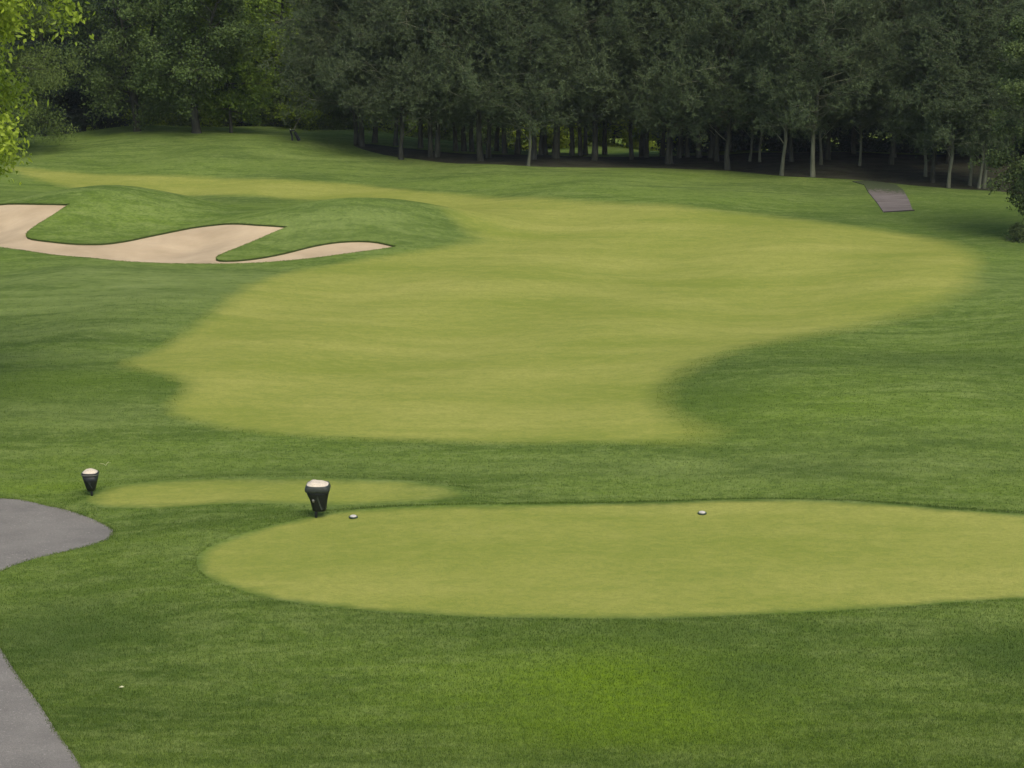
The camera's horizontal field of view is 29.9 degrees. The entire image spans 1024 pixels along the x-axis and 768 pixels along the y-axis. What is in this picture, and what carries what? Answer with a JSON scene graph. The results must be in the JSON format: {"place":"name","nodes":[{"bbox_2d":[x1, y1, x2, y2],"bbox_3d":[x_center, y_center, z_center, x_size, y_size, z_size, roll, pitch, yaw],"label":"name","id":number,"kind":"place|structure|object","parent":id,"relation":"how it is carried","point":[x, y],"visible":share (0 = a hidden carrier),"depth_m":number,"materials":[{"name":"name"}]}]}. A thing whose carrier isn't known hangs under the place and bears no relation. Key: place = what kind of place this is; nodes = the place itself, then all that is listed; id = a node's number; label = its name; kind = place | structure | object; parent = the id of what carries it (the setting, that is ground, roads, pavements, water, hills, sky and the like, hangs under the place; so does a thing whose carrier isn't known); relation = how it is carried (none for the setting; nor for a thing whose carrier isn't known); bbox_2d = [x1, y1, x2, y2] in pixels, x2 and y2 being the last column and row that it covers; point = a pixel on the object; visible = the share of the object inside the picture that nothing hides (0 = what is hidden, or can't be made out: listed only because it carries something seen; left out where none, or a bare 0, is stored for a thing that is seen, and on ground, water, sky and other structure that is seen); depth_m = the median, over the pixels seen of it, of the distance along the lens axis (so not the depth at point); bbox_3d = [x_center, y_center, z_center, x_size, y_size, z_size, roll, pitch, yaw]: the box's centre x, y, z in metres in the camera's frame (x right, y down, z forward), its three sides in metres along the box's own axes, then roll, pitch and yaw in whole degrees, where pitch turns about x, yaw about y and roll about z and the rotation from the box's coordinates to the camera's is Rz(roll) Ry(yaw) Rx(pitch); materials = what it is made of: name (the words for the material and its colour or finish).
{"place":"outdoors","nodes":[
{"label":"outdoors","id":0,"kind":"place"},
{"bbox_2d":[0,498,112,767],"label":"cart path","id":1,"kind":"structure","parent":0,"point":[28,737],"depth_m":36.41,"materials":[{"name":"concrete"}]},
{"bbox_2d":[0,125,1023,767],"bbox_3d":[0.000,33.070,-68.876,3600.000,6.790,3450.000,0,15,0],"label":"ground","id":2,"kind":"structure","parent":0,"point":[972,225],"depth_m":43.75,"materials":[{"name":"green plant"}]},
{"bbox_2d":[0,0,86,153],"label":"weeping tree","id":3,"kind":"object","parent":2,"relation":"on","point":[36,72],"visible":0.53,"depth_m":88.96,"materials":[{"name":"green plant"}]},
{"bbox_2d":[0,0,95,184],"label":"lime tree","id":4,"kind":"object","parent":2,"relation":"on","point":[10,23],"visible":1,"depth_m":41.67,"materials":[{"name":"green plant"}]},
{"bbox_2d":[4,0,104,136],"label":"spruce tree","id":5,"kind":"object","parent":2,"relation":"on","point":[76,116],"visible":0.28,"depth_m":99.82,"materials":[{"name":"green plant"}]},
{"bbox_2d":[0,496,115,767],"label":"path fringe grass","id":6,"kind":"structure","parent":2,"relation":"on","point":[25,683],"depth_m":31.84,"materials":[{"name":"green plant"}]},
{"bbox_2d":[50,0,132,133],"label":"spruce tree","id":7,"kind":"object","parent":2,"relation":"on","point":[70,102],"visible":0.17,"depth_m":102.51,"materials":[{"name":"green plant"}]},
{"bbox_2d":[71,0,165,128],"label":"spruce tree","id":8,"kind":"object","parent":2,"relation":"on","point":[109,15],"visible":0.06,"depth_m":105.78,"materials":[{"name":"green plant"}]},
{"bbox_2d":[25,0,248,131],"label":"broadleaf tree","id":9,"kind":"object","parent":2,"relation":"on","point":[103,87],"visible":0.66,"depth_m":94.78,"materials":[{"name":"green plant"}]},
{"bbox_2d":[102,0,272,133],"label":"broadleaf tree","id":10,"kind":"object","parent":2,"relation":"on","point":[218,35],"visible":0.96,"depth_m":91.06,"materials":[{"name":"green plant"}]},
{"bbox_2d":[0,205,390,263],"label":"bunker sand","id":11,"kind":"structure","parent":2,"relation":"on","point":[205,245],"depth_m":68.55,"materials":[{"name":"beige sand"}]},
{"bbox_2d":[0,202,395,263],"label":"bunker edge","id":12,"kind":"object","parent":2,"relation":"on","point":[193,228],"visible":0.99,"depth_m":68.57,"materials":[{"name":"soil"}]},
{"bbox_2d":[177,0,283,132],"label":"broadleaf tree","id":13,"kind":"object","parent":2,"relation":"on","point":[239,98],"visible":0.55,"depth_m":93.30,"materials":[{"name":"green plant"}]},
{"bbox_2d":[165,0,301,126],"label":"broadleaf tree","id":14,"kind":"object","parent":2,"relation":"on","point":[232,75],"visible":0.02,"depth_m":104.96,"materials":[{"name":"green plant"}]},
{"bbox_2d":[198,75,270,126],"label":"bush","id":15,"kind":"object","parent":2,"relation":"on","point":[221,123],"visible":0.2,"depth_m":101.64,"materials":[{"name":"green plant"}]},
{"bbox_2d":[232,74,286,125],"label":"bush","id":16,"kind":"object","parent":2,"relation":"on","point":[262,122],"visible":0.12,"depth_m":101.28,"materials":[{"name":"green plant"}]},
{"bbox_2d":[182,0,341,126],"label":"broadleaf tree","id":17,"kind":"object","parent":2,"relation":"on","point":[255,4],"visible":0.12,"depth_m":100.34,"materials":[{"name":"green plant"}]},
{"bbox_2d":[242,0,307,123],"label":"broadleaf tree","id":18,"kind":"object","parent":2,"relation":"on","point":[274,5],"visible":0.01,"depth_m":107.07,"materials":[{"name":"green plant"}]},
{"bbox_2d":[82,478,470,508],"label":"forward tee lawn","id":19,"kind":"structure","parent":2,"relation":"on","point":[171,494],"depth_m":40.30,"materials":[{"name":"green plant"}]},
{"bbox_2d":[81,468,98,495],"bbox_3d":[-8.831,2.109,40.256,0.359,0.687,0.323,0,15,0],"label":"divot bin","id":20,"kind":"object","parent":19,"relation":"on","point":[90,477],"visible":1,"depth_m":40.12,"materials":[{"name":"black plastic"}]},
{"bbox_2d":[251,81,310,127],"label":"bush","id":21,"kind":"object","parent":2,"relation":"on","point":[276,102],"visible":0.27,"depth_m":100.25,"materials":[{"name":"green plant"}]},
{"bbox_2d":[272,73,340,130],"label":"bush","id":22,"kind":"object","parent":2,"relation":"on","point":[311,115],"visible":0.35,"depth_m":99.15,"materials":[{"name":"green plant"}]},
{"bbox_2d":[303,96,348,129],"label":"bush","id":23,"kind":"object","parent":2,"relation":"on","point":[324,121],"visible":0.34,"depth_m":98.81,"materials":[{"name":"green plant"}]},
{"bbox_2d":[294,0,405,142],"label":"pine tree","id":24,"kind":"object","parent":2,"relation":"on","point":[375,135],"visible":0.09,"depth_m":90.34,"materials":[{"name":"green plant"}]},
{"bbox_2d":[330,97,381,129],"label":"bush","id":25,"kind":"object","parent":2,"relation":"on","point":[337,120],"visible":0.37,"depth_m":98.46,"materials":[{"name":"green plant"}]},
{"bbox_2d":[331,3,441,145],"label":"pine tree","id":26,"kind":"object","parent":2,"relation":"on","point":[395,140],"depth_m":92.11,"materials":[{"name":"green plant"}]},
{"bbox_2d":[324,0,482,159],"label":"pine tree","id":27,"kind":"object","parent":2,"relation":"on","point":[354,92],"visible":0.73,"depth_m":86.35,"materials":[{"name":"green plant"}]},
{"bbox_2d":[332,7,477,147],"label":"pine tree","id":28,"kind":"object","parent":2,"relation":"on","point":[420,136],"visible":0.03,"depth_m":89.46,"materials":[{"name":"green plant"}]},
{"bbox_2d":[391,11,488,151],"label":"pine tree","id":29,"kind":"object","parent":2,"relation":"on","point":[455,144],"visible":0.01,"depth_m":90.97,"materials":[{"name":"green plant"}]},
{"bbox_2d":[392,16,515,151],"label":"pine tree","id":30,"kind":"object","parent":2,"relation":"on","point":[463,143],"visible":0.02,"depth_m":90.93,"materials":[{"name":"green plant"}]},
{"bbox_2d":[421,7,503,151],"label":"pine tree","id":31,"kind":"object","parent":2,"relation":"on","point":[471,142],"visible":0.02,"depth_m":90.98,"materials":[{"name":"green plant"}]},
{"bbox_2d":[460,115,514,149],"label":"bush","id":32,"kind":"object","parent":2,"relation":"on","point":[484,131],"visible":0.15,"depth_m":103.76,"materials":[{"name":"green plant"}]},
{"bbox_2d":[16,168,970,439],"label":"fairway","id":33,"kind":"structure","parent":2,"relation":"on","point":[542,320],"depth_m":57.82,"materials":[{"name":"green plant"}]},
{"bbox_2d":[469,65,523,150],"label":"pine tree","id":34,"kind":"object","parent":2,"relation":"on","point":[496,143],"visible":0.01,"depth_m":91.86,"materials":[{"name":"plant"}]},
{"bbox_2d":[466,1,534,153],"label":"pine tree","id":35,"kind":"object","parent":2,"relation":"on","point":[504,147],"visible":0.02,"depth_m":90.87,"materials":[{"name":"green plant"}]},
{"bbox_2d":[500,121,582,150],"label":"bush","id":36,"kind":"object","parent":2,"relation":"on","point":[563,135],"visible":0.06,"depth_m":105.33,"materials":[{"name":"green plant"}]},
{"bbox_2d":[498,0,602,154],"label":"pine tree","id":37,"kind":"object","parent":2,"relation":"on","point":[540,150],"visible":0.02,"depth_m":87.82,"materials":[{"name":"green plant"}]},
{"bbox_2d":[537,0,615,155],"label":"pine tree","id":38,"kind":"object","parent":2,"relation":"on","point":[572,147],"visible":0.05,"depth_m":88.52,"materials":[{"name":"green plant"}]},
{"bbox_2d":[547,122,620,146],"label":"bush","id":39,"kind":"object","parent":2,"relation":"on","point":[599,136],"visible":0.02,"depth_m":106.97,"materials":[{"name":"green plant"}]},
{"bbox_2d":[576,80,618,154],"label":"pine tree","id":40,"kind":"object","parent":2,"relation":"on","point":[604,144],"depth_m":93.53,"materials":[{"name":"plant"}]},
{"bbox_2d":[572,2,637,154],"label":"pine tree","id":41,"kind":"object","parent":2,"relation":"on","point":[585,148],"visible":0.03,"depth_m":90.39,"materials":[{"name":"green plant"}]},
{"bbox_2d":[191,497,1023,622],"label":"tee lawn","id":42,"kind":"structure","parent":2,"relation":"on","point":[890,569],"depth_m":35.63,"materials":[{"name":"green plant"}]},
{"bbox_2d":[305,480,330,517],"bbox_3d":[-3.834,2.322,37.937,0.494,0.863,0.440,0,15,0],"label":"divot bin","id":43,"kind":"object","parent":42,"relation":"on","point":[317,491],"visible":1,"depth_m":37.75,"materials":[{"name":"black plastic"}]},
{"bbox_2d":[574,120,654,148],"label":"bush","id":44,"kind":"object","parent":2,"relation":"on","point":[613,143],"visible":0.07,"depth_m":107.77,"materials":[{"name":"green plant"}]},
{"bbox_2d":[616,119,676,150],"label":"bush","id":45,"kind":"object","parent":2,"relation":"on","point":[636,145],"visible":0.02,"depth_m":106.62,"materials":[{"name":"green plant"}]},
{"bbox_2d":[619,28,715,153],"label":"pine tree","id":46,"kind":"object","parent":2,"relation":"on","point":[628,124],"visible":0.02,"depth_m":90.93,"materials":[{"name":"green plant"}]},
{"bbox_2d":[634,53,702,155],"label":"pine tree","id":47,"kind":"object","parent":2,"relation":"on","point":[662,148],"visible":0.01,"depth_m":92.41,"materials":[{"name":"plant"}]},
{"bbox_2d":[652,121,732,153],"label":"shrub","id":48,"kind":"object","parent":2,"relation":"on","point":[674,147],"visible":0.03,"depth_m":95.66,"materials":[{"name":"green plant"}]},
{"bbox_2d":[683,124,769,152],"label":"shrub","id":49,"kind":"object","parent":2,"relation":"on","point":[737,141],"visible":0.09,"depth_m":92.96,"materials":[{"name":"green plant"}]},
{"bbox_2d":[740,124,824,151],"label":"shrub","id":50,"kind":"object","parent":2,"relation":"on","point":[796,144],"visible":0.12,"depth_m":93.39,"materials":[{"name":"green plant"}]},
{"bbox_2d":[767,121,838,151],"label":"shrub","id":51,"kind":"object","parent":2,"relation":"on","point":[808,145],"visible":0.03,"depth_m":94.90,"materials":[{"name":"green plant"}]},
{"bbox_2d":[810,122,891,151],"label":"shrub","id":52,"kind":"object","parent":2,"relation":"on","point":[842,145],"visible":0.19,"depth_m":92.76,"materials":[{"name":"green plant"}]},
{"bbox_2d":[823,122,910,151],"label":"shrub","id":53,"kind":"object","parent":2,"relation":"on","point":[885,143],"visible":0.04,"depth_m":94.59,"materials":[{"name":"green plant"}]},
{"bbox_2d":[968,14,1023,219],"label":"edge tree","id":54,"kind":"object","parent":2,"relation":"on","point":[1015,49],"visible":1,"depth_m":68.93,"materials":[{"name":"green plant"}]},
{"bbox_2d":[1002,221,1023,242],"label":"shrub","id":55,"kind":"object","parent":2,"relation":"on","point":[1015,231],"visible":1,"depth_m":69.27,"materials":[{"name":"green plant"}]},
{"bbox_2d":[354,144,1023,193],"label":"needle covered ground","id":56,"kind":"structure","parent":0,"point":[904,169],"depth_m":87.94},
{"bbox_2d":[257,0,382,144],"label":"pine tree","id":57,"kind":"object","parent":56,"relation":"on","point":[305,39],"visible":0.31,"depth_m":89.60,"materials":[{"name":"green plant"}]},
{"bbox_2d":[263,0,427,146],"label":"pine tree","id":58,"kind":"object","parent":56,"relation":"on","point":[327,72],"visible":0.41,"depth_m":89.62,"materials":[{"name":"green plant"}]},
{"bbox_2d":[359,0,493,156],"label":"pine tree","id":59,"kind":"object","parent":56,"relation":"on","point":[430,139],"visible":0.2,"depth_m":86.92,"materials":[{"name":"green plant"}]},
{"bbox_2d":[354,0,510,156],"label":"pine tree","id":60,"kind":"object","parent":56,"relation":"on","point":[437,152],"visible":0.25,"depth_m":86.59,"materials":[{"name":"green plant"}]},
{"bbox_2d":[375,0,576,160],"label":"pine tree","id":61,"kind":"object","parent":56,"relation":"on","point":[436,50],"visible":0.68,"depth_m":85.06,"materials":[{"name":"green plant"}]},
{"bbox_2d":[416,0,567,157],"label":"pine tree","id":62,"kind":"object","parent":56,"relation":"on","point":[488,146],"visible":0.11,"depth_m":86.98,"materials":[{"name":"green plant"}]},
{"bbox_2d":[454,1,602,154],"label":"pine tree","id":63,"kind":"object","parent":56,"relation":"on","point":[517,150],"visible":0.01,"depth_m":89.07,"materials":[{"name":"green plant"}]},
{"bbox_2d":[453,0,606,159],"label":"pine tree","id":64,"kind":"object","parent":56,"relation":"on","point":[562,18],"visible":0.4,"depth_m":85.26,"materials":[{"name":"green plant"}]},
{"bbox_2d":[476,0,584,165],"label":"pine tree","id":65,"kind":"object","parent":56,"relation":"on","point":[549,100],"visible":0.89,"depth_m":85.00,"materials":[{"name":"green plant"}]},
{"bbox_2d":[446,0,664,158],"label":"pine tree","id":66,"kind":"object","parent":56,"relation":"on","point":[556,136],"visible":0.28,"depth_m":85.56,"materials":[{"name":"green plant"}]},
{"bbox_2d":[521,0,614,154],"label":"pine tree","id":67,"kind":"object","parent":56,"relation":"on","point":[545,149],"visible":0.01,"depth_m":90.45,"materials":[{"name":"green plant"}]},
{"bbox_2d":[515,0,674,160],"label":"pine tree","id":68,"kind":"object","parent":56,"relation":"on","point":[611,34],"visible":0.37,"depth_m":86.27,"materials":[{"name":"green plant"}]},
{"bbox_2d":[559,0,633,156],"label":"pine tree","id":69,"kind":"object","parent":56,"relation":"on","point":[580,143],"visible":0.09,"depth_m":88.74,"materials":[{"name":"green plant"}]},
{"bbox_2d":[586,3,665,159],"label":"pine tree","id":70,"kind":"object","parent":56,"relation":"on","point":[631,151],"visible":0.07,"depth_m":89.77,"materials":[{"name":"green plant"}]},
{"bbox_2d":[589,0,664,156],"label":"pine tree","id":71,"kind":"object","parent":56,"relation":"on","point":[641,144],"visible":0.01,"depth_m":92.18,"materials":[{"name":"plant"}]},
{"bbox_2d":[591,0,707,157],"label":"pine tree","id":72,"kind":"object","parent":56,"relation":"on","point":[646,150],"depth_m":91.69,"materials":[{"name":"green plant"}]},
{"bbox_2d":[604,5,724,158],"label":"pine tree","id":73,"kind":"object","parent":56,"relation":"on","point":[679,151],"visible":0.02,"depth_m":89.59,"materials":[{"name":"green plant"}]},
{"bbox_2d":[590,0,747,164],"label":"pine tree","id":74,"kind":"object","parent":56,"relation":"on","point":[652,71],"visible":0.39,"depth_m":85.58,"materials":[{"name":"green plant"}]},
{"bbox_2d":[615,5,729,156],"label":"pine tree","id":75,"kind":"object","parent":56,"relation":"on","point":[687,151],"visible":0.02,"depth_m":90.40,"materials":[{"name":"green plant"}]},
{"bbox_2d":[596,0,750,163],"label":"pine tree","id":76,"kind":"object","parent":56,"relation":"on","point":[637,62],"visible":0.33,"depth_m":86.39,"materials":[{"name":"green plant"}]},
{"bbox_2d":[619,0,748,158],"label":"pine tree","id":77,"kind":"object","parent":56,"relation":"on","point":[711,149],"visible":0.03,"depth_m":86.84,"materials":[{"name":"green plant"}]},
{"bbox_2d":[645,0,754,157],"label":"pine tree","id":78,"kind":"object","parent":56,"relation":"on","point":[698,152],"visible":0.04,"depth_m":86.25,"materials":[{"name":"green plant"}]},
{"bbox_2d":[661,1,788,160],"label":"pine tree","id":79,"kind":"object","parent":56,"relation":"on","point":[716,153],"visible":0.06,"depth_m":87.38,"materials":[{"name":"green plant"}]},
{"bbox_2d":[646,0,821,169],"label":"pine tree","id":80,"kind":"object","parent":56,"relation":"on","point":[713,81],"visible":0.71,"depth_m":84.02,"materials":[{"name":"green plant"}]},
{"bbox_2d":[722,2,783,161],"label":"pine tree","id":81,"kind":"object","parent":56,"relation":"on","point":[751,148],"visible":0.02,"depth_m":88.70,"materials":[{"name":"green plant"}]},
{"bbox_2d":[719,2,797,161],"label":"pine tree","id":82,"kind":"object","parent":56,"relation":"on","point":[759,151],"visible":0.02,"depth_m":88.34,"materials":[{"name":"green plant"}]},
{"bbox_2d":[722,1,854,161],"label":"pine tree","id":83,"kind":"object","parent":56,"relation":"on","point":[791,156],"visible":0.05,"depth_m":86.90,"materials":[{"name":"green plant"}]},
{"bbox_2d":[732,0,864,175],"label":"pine tree","id":84,"kind":"object","parent":56,"relation":"on","point":[763,80],"visible":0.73,"depth_m":82.28,"materials":[{"name":"green plant"}]},
{"bbox_2d":[785,1,867,164],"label":"pine tree","id":85,"kind":"object","parent":56,"relation":"on","point":[825,121],"visible":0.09,"depth_m":85.55,"materials":[{"name":"green plant"}]},
{"bbox_2d":[755,0,909,176],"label":"pine tree","id":86,"kind":"object","parent":56,"relation":"on","point":[837,56],"visible":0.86,"depth_m":81.51,"materials":[{"name":"green plant"}]},
{"bbox_2d":[780,0,907,159],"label":"pine tree","id":87,"kind":"object","parent":56,"relation":"on","point":[828,150],"visible":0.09,"depth_m":86.25,"materials":[{"name":"green plant"}]},
{"bbox_2d":[823,0,900,165],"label":"pine tree","id":88,"kind":"object","parent":56,"relation":"on","point":[864,119],"visible":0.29,"depth_m":85.43,"materials":[{"name":"green plant"}]},
{"bbox_2d":[851,0,910,153],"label":"pine tree","id":89,"kind":"object","parent":56,"relation":"on","point":[853,141],"visible":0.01,"depth_m":90.18,"materials":[{"name":"green plant"}]},
{"bbox_2d":[842,0,942,164],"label":"pine tree","id":90,"kind":"object","parent":56,"relation":"on","point":[899,3],"visible":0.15,"depth_m":85.78,"materials":[{"name":"green plant"}]},
{"bbox_2d":[869,0,916,157],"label":"pine tree","id":91,"kind":"object","parent":56,"relation":"on","point":[895,155],"visible":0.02,"depth_m":87.79,"materials":[{"name":"green plant"}]},
{"bbox_2d":[871,0,952,176],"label":"pine tree","id":92,"kind":"object","parent":56,"relation":"on","point":[892,116],"visible":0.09,"depth_m":82.74,"materials":[{"name":"green plant"}]},
{"bbox_2d":[868,0,1004,182],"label":"pine tree","id":93,"kind":"object","parent":56,"relation":"on","point":[901,97],"visible":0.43,"depth_m":81.16,"materials":[{"name":"green plant"}]},
{"bbox_2d":[904,0,1020,187],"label":"pine tree","id":94,"kind":"object","parent":56,"relation":"on","point":[948,8],"visible":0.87,"depth_m":79.22,"materials":[{"name":"green plant"}]},
{"bbox_2d":[920,0,1023,185],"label":"pine tree","id":95,"kind":"object","parent":56,"relation":"on","point":[971,166],"visible":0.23,"depth_m":79.85,"materials":[{"name":"green plant"}]},
{"bbox_2d":[922,0,1023,188],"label":"pine tree","id":96,"kind":"object","parent":56,"relation":"on","point":[989,90],"visible":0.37,"depth_m":79.25,"materials":[{"name":"green plant"}]},
{"bbox_2d":[941,0,1023,188],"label":"pine tree","id":97,"kind":"object","parent":56,"relation":"on","point":[1006,140],"visible":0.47,"depth_m":79.61,"materials":[{"name":"green plant"}]},
{"bbox_2d":[852,181,911,211],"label":"gravel track","id":98,"kind":"structure","parent":0,"point":[888,197],"depth_m":79.34,"materials":[{"name":"grey gravel"}]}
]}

